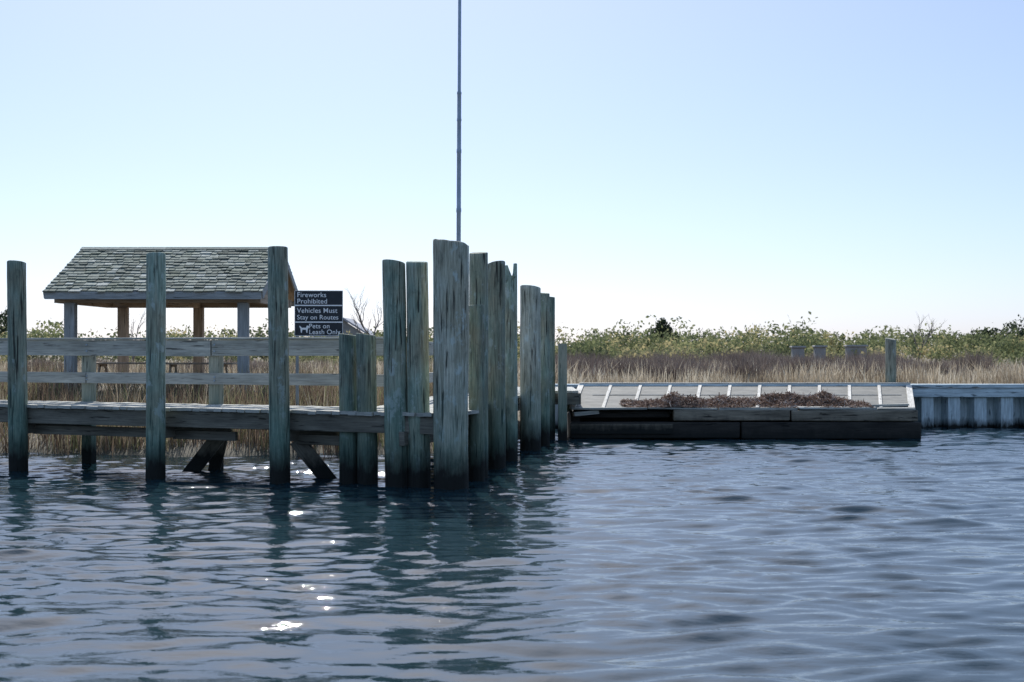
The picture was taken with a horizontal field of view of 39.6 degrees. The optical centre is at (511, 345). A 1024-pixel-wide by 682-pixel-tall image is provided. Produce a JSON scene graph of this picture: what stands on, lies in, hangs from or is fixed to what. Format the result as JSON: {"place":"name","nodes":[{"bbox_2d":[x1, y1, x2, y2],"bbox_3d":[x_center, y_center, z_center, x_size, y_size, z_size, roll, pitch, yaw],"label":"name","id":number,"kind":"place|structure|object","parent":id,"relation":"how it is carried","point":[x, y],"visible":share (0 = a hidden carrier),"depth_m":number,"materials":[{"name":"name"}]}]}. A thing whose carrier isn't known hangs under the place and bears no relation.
{"place":"outdoors","nodes":[
{"label":"outdoors","id":0,"kind":"place"},
{"bbox_2d":[0,347,1016,456],"bbox_3d":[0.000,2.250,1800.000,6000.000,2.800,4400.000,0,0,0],"label":"ground","id":1,"kind":"structure","parent":0,"point":[187,450],"depth_m":27.18,"materials":[{"name":"brown soil"}]},
{"bbox_2d":[96,362,167,391],"bbox_3d":[-10.000,0.826,37.000,1.900,0.792,1.680,0,0,0],"label":"picnic table","id":2,"kind":"object","parent":1,"relation":"on","point":[100,364],"visible":0.17,"depth_m":36.83,"materials":[{"name":"brown wood"}]},
{"bbox_2d":[129,311,144,365],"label":"bare tree","id":3,"kind":"object","parent":1,"relation":"on","point":[133,357],"visible":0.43,"depth_m":59.99,"materials":[{"name":"brown plant"}]},
{"bbox_2d":[42,247,297,397],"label":"picnic pavilion","id":4,"kind":"structure","parent":1,"relation":"on","point":[199,280],"depth_m":34.57,"materials":[{"name":"grey wood"}]},
{"bbox_2d":[166,363,236,386],"bbox_3d":[-8.000,0.826,36.300,1.900,0.792,1.680,0,0,0],"label":"picnic table","id":5,"kind":"object","parent":1,"relation":"on","point":[171,365],"visible":0.31,"depth_m":35.91,"materials":[{"name":"brown wood"}]},
{"bbox_2d":[0,355,432,372],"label":"bare scrub","id":6,"kind":"object","parent":1,"relation":"on","point":[252,363],"visible":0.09,"depth_m":49.38,"materials":[{"name":"brown plant"}]},
{"bbox_2d":[0,355,519,455],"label":"shoreline reeds","id":7,"kind":"object","parent":1,"relation":"on","point":[325,396],"visible":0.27,"depth_m":30.15,"materials":[{"name":"beige plant"}]},
{"bbox_2d":[0,337,580,478],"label":"wooden dock","id":8,"kind":"object","parent":1,"relation":"on","point":[215,421],"visible":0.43,"depth_m":23.28,"materials":[{"name":"grey wood"}]},
{"bbox_2d":[0,321,618,366],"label":"green shrubs","id":9,"kind":"object","parent":1,"relation":"on","point":[40,335],"visible":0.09,"depth_m":71.01,"materials":[{"name":"green plant"}]},
{"bbox_2d":[294,290,342,405],"bbox_3d":[-3.942,0.410,29.029,0.980,3.080,0.102,0,0,-4],"label":"rules sign","id":10,"kind":"object","parent":1,"relation":"on","point":[318,312],"visible":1,"depth_m":28.99,"materials":[{"name":"black metal"}]},
{"bbox_2d":[347,288,382,334],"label":"bare tree","id":11,"kind":"object","parent":1,"relation":"on","point":[360,319],"visible":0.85,"depth_m":56.44,"materials":[{"name":"grey plant"}]},
{"bbox_2d":[456,0,461,240],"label":"antenna mast","id":12,"kind":"object","parent":1,"relation":"on","point":[458,209],"visible":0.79,"depth_m":31.96,"materials":[{"name":"metal"}]},
{"bbox_2d":[0,311,1012,359],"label":"distant shrub row","id":13,"kind":"object","parent":1,"relation":"on","point":[260,331],"visible":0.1,"depth_m":126.63,"materials":[{"name":"green plant"}]},
{"bbox_2d":[0,354,1023,387],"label":"dry marsh grass","id":14,"kind":"structure","parent":1,"relation":"on","point":[839,371],"depth_m":39.36,"materials":[{"name":"beige plant"}]},
{"bbox_2d":[0,306,1023,353],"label":"dark evergreen bushes","id":15,"kind":"object","parent":1,"relation":"on","point":[663,322],"visible":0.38,"depth_m":94.43,"materials":[{"name":"green plant"}]},
{"bbox_2d":[517,322,1023,362],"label":"green shrubs","id":16,"kind":"object","parent":1,"relation":"on","point":[1010,346],"visible":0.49,"depth_m":72.96,"materials":[{"name":"green plant"}]},
{"bbox_2d":[555,343,1023,382],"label":"bare scrub","id":17,"kind":"object","parent":1,"relation":"on","point":[743,362],"visible":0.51,"depth_m":43.41,"materials":[{"name":"brown plant"}]},
{"bbox_2d":[555,360,1023,383],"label":"marsh grass","id":18,"kind":"structure","parent":1,"relation":"on","point":[705,379],"depth_m":36.80,"materials":[{"name":"beige plant"}]},
{"bbox_2d":[789,346,805,358],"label":"concrete utility box","id":19,"kind":"object","parent":1,"relation":"on","point":[800,350],"visible":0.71,"depth_m":54.80,"materials":[{"name":"grey concrete"}]},
{"bbox_2d":[614,340,1023,367],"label":"marsh shrubs","id":20,"kind":"object","parent":1,"relation":"on","point":[933,355],"visible":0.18,"depth_m":58.46,"materials":[{"name":"green plant"}]},
{"bbox_2d":[812,345,827,359],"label":"concrete utility box","id":21,"kind":"object","parent":1,"relation":"on","point":[822,351],"visible":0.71,"depth_m":54.80,"materials":[{"name":"grey concrete"}]},
{"bbox_2d":[843,345,867,359],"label":"concrete utility box","id":22,"kind":"object","parent":1,"relation":"on","point":[848,348],"visible":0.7,"depth_m":54.80,"materials":[{"name":"grey concrete"}]},
{"bbox_2d":[885,338,895,382],"bbox_3d":[9.639,1.520,36.201,0.290,3.460,0.292,0,0,0],"label":"mooring post","id":23,"kind":"object","parent":1,"relation":"on","point":[890,358],"visible":0.34,"depth_m":36.09,"materials":[{"name":"grey wood"}]},
{"bbox_2d":[906,311,944,361],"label":"bare tree","id":24,"kind":"object","parent":1,"relation":"on","point":[921,334],"visible":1,"depth_m":70.06,"materials":[{"name":"brown plant"}]},
{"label":"walls","id":25,"kind":"object","parent":1,"relation":"on","visible":0},
{"bbox_2d":[313,317,378,336],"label":"roof","id":26,"kind":"structure","parent":25,"relation":"on","point":[349,321],"depth_m":98.41,"materials":[{"name":"grey"}]},
{"bbox_2d":[343,320,363,334],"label":"gable wall","id":27,"kind":"structure","parent":25,"relation":"on","point":[347,327],"depth_m":97.50,"materials":[{"name":"grey wood"}]},
{"bbox_2d":[0,427,1023,681],"bbox_3d":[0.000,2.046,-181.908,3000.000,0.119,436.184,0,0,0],"label":"water","id":28,"kind":"structure","parent":0,"point":[730,561],"depth_m":13.14,"materials":[{"name":"teal liquid"}]},
{"bbox_2d":[7,260,28,470],"bbox_3d":[-8.162,0.920,23.500,0.358,4.659,0.322,0,0,0],"label":"dock piling","id":29,"kind":"object","parent":28,"relation":"in","point":[17,374],"visible":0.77,"depth_m":23.37,"materials":[{"name":"grey wood"}]},
{"bbox_2d":[145,252,165,478],"bbox_3d":[-5.537,0.899,22.102,0.314,4.702,0.314,0,0,0],"label":"dock piling","id":30,"kind":"object","parent":28,"relation":"in","point":[155,365],"visible":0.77,"depth_m":21.98,"materials":[{"name":"grey wood"}]},
{"bbox_2d":[268,246,289,483],"bbox_3d":[-3.481,0.881,21.302,0.355,4.739,0.320,0,0,0],"label":"dock piling","id":31,"kind":"object","parent":28,"relation":"in","point":[279,415],"visible":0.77,"depth_m":21.17,"materials":[{"name":"grey wood"}]},
{"bbox_2d":[339,333,356,483],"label":"dock piling","id":32,"kind":"object","parent":28,"relation":"in","point":[347,402],"visible":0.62,"depth_m":21.19,"materials":[{"name":"grey wood"}]},
{"bbox_2d":[356,333,377,484],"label":"dock piling","id":33,"kind":"object","parent":28,"relation":"in","point":[366,398],"visible":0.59,"depth_m":21.02,"materials":[{"name":"grey wood"}]},
{"bbox_2d":[382,259,407,487],"bbox_3d":[-1.693,0.994,20.799,0.413,4.511,0.363,0,0,0],"label":"dock piling","id":34,"kind":"object","parent":28,"relation":"in","point":[395,352],"visible":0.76,"depth_m":20.65,"materials":[{"name":"grey wood"}]},
{"bbox_2d":[406,261,430,487],"bbox_3d":[-1.359,1.001,20.759,0.378,4.498,0.365,0,0,0],"label":"dock piling","id":35,"kind":"object","parent":28,"relation":"in","point":[419,464],"visible":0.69,"depth_m":20.63,"materials":[{"name":"grey wood"}]},
{"bbox_2d":[433,239,468,489],"bbox_3d":[-0.878,0.856,20.502,0.521,4.789,0.527,0,0,0],"label":"dock piling","id":36,"kind":"object","parent":28,"relation":"in","point":[450,338],"visible":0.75,"depth_m":20.28,"materials":[{"name":"grey wood"}]},
{"bbox_2d":[469,305,484,480],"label":"dock piling","id":37,"kind":"object","parent":28,"relation":"in","point":[476,402],"visible":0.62,"depth_m":21.60,"materials":[{"name":"grey wood"}]},
{"bbox_2d":[469,252,487,477],"bbox_3d":[-0.522,0.889,22.149,0.312,4.722,0.314,0,0,0],"label":"dock piling","id":38,"kind":"object","parent":28,"relation":"in","point":[478,278],"visible":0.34,"depth_m":22.04,"materials":[{"name":"grey wood"}]},
{"bbox_2d":[488,261,505,469],"bbox_3d":[-0.260,0.915,23.749,0.316,4.670,0.320,0,0,0],"label":"dock piling","id":39,"kind":"object","parent":28,"relation":"in","point":[496,380],"visible":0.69,"depth_m":23.62,"materials":[{"name":"grey wood"}]},
{"bbox_2d":[505,263,517,460],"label":"dock piling","id":40,"kind":"object","parent":28,"relation":"in","point":[511,387],"visible":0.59,"depth_m":25.29,"materials":[{"name":"grey wood"}]},
{"bbox_2d":[520,285,540,450],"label":"dock piling","id":41,"kind":"object","parent":28,"relation":"in","point":[530,368],"visible":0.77,"depth_m":27.73,"materials":[{"name":"grey wood"}]},
{"bbox_2d":[540,293,549,445],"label":"dock piling","id":42,"kind":"object","parent":28,"relation":"in","point":[545,369],"visible":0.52,"depth_m":29.29,"materials":[{"name":"grey wood"}]},
{"bbox_2d":[550,297,554,439],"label":"dock piling","id":43,"kind":"object","parent":28,"relation":"in","point":[552,368],"visible":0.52,"depth_m":30.72,"materials":[{"name":"grey wood"}]},
{"bbox_2d":[567,382,920,438],"bbox_3d":[5.600,1.531,33.315,8.678,1.238,4.397,0,0,0],"label":"floating dock","id":44,"kind":"object","parent":28,"relation":"on","point":[601,412],"visible":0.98,"depth_m":31.20,"materials":[{"name":"grey wood"}]},
{"bbox_2d":[619,389,873,407],"bbox_3d":[5.217,1.162,32.556,5.634,0.426,2.713,0,0,0],"label":"seaweed pile","id":45,"kind":"object","parent":44,"relation":"on","point":[774,399],"visible":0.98,"depth_m":31.75,"materials":[{"name":"brown plant"}]},
{"bbox_2d":[555,384,1023,428],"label":"timber bulkhead","id":46,"kind":"object","parent":28,"relation":"in","point":[971,405],"visible":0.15,"depth_m":35.42,"materials":[{"name":"grey wood"}]},
{"bbox_2d":[0,0,1023,345],"label":"sky","id":47,"kind":"structure","parent":0,"point":[856,165],"materials":[{"name":"blue"}]}
]}

